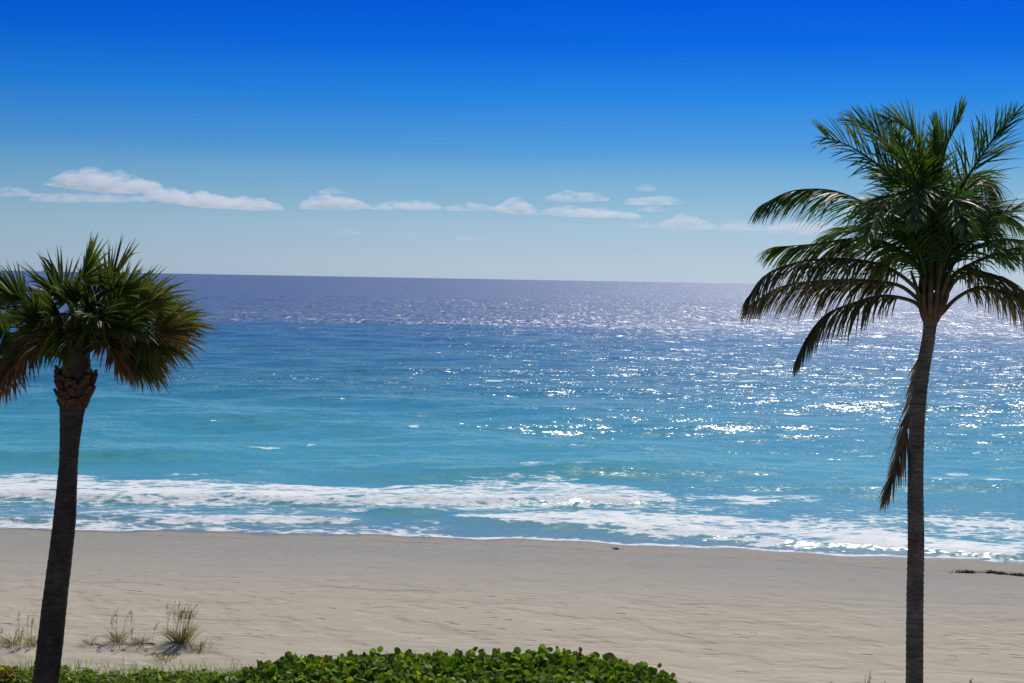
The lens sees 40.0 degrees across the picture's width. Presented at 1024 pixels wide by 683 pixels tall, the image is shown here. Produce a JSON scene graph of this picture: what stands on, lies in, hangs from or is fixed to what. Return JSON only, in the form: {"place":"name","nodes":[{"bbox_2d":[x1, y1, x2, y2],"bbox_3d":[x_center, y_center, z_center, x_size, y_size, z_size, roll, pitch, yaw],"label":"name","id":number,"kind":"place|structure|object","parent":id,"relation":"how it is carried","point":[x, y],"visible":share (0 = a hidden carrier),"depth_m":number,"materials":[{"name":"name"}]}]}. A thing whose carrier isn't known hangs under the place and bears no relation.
{"place":"outdoors","nodes":[
{"label":"outdoors","id":0,"kind":"place"},
{"bbox_2d":[0,271,1023,562],"bbox_3d":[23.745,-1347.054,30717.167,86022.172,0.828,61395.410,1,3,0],"label":"sea","id":1,"kind":"structure","parent":0,"point":[694,415],"depth_m":97.54,"materials":[{"name":"liquid"}]},
{"bbox_2d":[0,528,1023,682],"bbox_3d":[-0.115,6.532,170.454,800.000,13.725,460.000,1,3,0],"label":"beach","id":2,"kind":"structure","parent":0,"point":[712,615],"depth_m":38.10,"materials":[{"name":"beige sand"}]},
{"bbox_2d":[0,665,32,682],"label":"dune bush","id":3,"kind":"object","parent":2,"relation":"on","point":[8,674],"visible":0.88,"depth_m":23.83,"materials":[{"name":"green plant"}]},
{"bbox_2d":[0,628,35,646],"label":"sea oats","id":4,"kind":"object","parent":2,"relation":"on","point":[14,641],"visible":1,"depth_m":27.67,"materials":[{"name":"green plant"}]},
{"bbox_2d":[16,611,37,645],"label":"sea oats","id":5,"kind":"object","parent":2,"relation":"on","point":[29,643],"visible":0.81,"depth_m":27.81,"materials":[{"name":"green plant"}]},
{"bbox_2d":[79,636,98,645],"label":"sea oats","id":6,"kind":"object","parent":2,"relation":"on","point":[87,642],"visible":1,"depth_m":28.16,"materials":[{"name":"green plant"}]},
{"bbox_2d":[0,231,221,682],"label":"cabbage palm","id":7,"kind":"object","parent":2,"relation":"on","point":[121,331],"visible":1,"depth_m":21.72,"materials":[{"name":"green plant"}]},
{"bbox_2d":[94,609,137,642],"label":"sea oats","id":8,"kind":"object","parent":2,"relation":"on","point":[117,638],"visible":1,"depth_m":28.37,"materials":[{"name":"green plant"}]},
{"bbox_2d":[0,654,256,682],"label":"ground cover","id":9,"kind":"object","parent":2,"relation":"on","point":[89,675],"visible":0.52,"depth_m":25.26,"materials":[{"name":"green plant"}]},
{"bbox_2d":[129,622,159,645],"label":"sea oats","id":10,"kind":"object","parent":2,"relation":"on","point":[139,639],"visible":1,"depth_m":28.32,"materials":[{"name":"green plant"}]},
{"bbox_2d":[149,650,186,662],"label":"sea oats","id":11,"kind":"object","parent":2,"relation":"on","point":[163,656],"visible":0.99,"depth_m":26.88,"materials":[{"name":"green plant"}]},
{"bbox_2d":[156,600,206,645],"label":"sea oats","id":12,"kind":"object","parent":2,"relation":"on","point":[180,637],"visible":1,"depth_m":28.46,"materials":[{"name":"green plant"}]},
{"bbox_2d":[184,638,216,649],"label":"sea oats","id":13,"kind":"object","parent":2,"relation":"on","point":[201,646],"visible":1,"depth_m":28.17,"materials":[{"name":"green plant"}]},
{"bbox_2d":[211,644,677,682],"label":"sea grape hedge","id":14,"kind":"object","parent":2,"relation":"on","point":[541,665],"visible":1,"depth_m":23.28,"materials":[{"name":"green plant"}]},
{"bbox_2d":[740,96,1023,682],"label":"coconut palm","id":15,"kind":"object","parent":2,"relation":"on","point":[936,229],"visible":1,"depth_m":24.84,"materials":[{"name":"green plant"}]},
{"bbox_2d":[951,569,980,573],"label":"seaweed clump","id":16,"kind":"object","parent":2,"relation":"on","point":[966,571],"visible":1,"depth_m":47.95,"materials":[{"name":"black plant"}]},
{"bbox_2d":[981,569,997,573],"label":"seaweed clump","id":17,"kind":"object","parent":2,"relation":"on","point":[990,571],"visible":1,"depth_m":47.97,"materials":[{"name":"black plant"}]},
{"bbox_2d":[0,0,1023,288],"label":"sky","id":18,"kind":"structure","parent":0,"point":[568,140],"materials":[{"name":"blue"}]}
]}

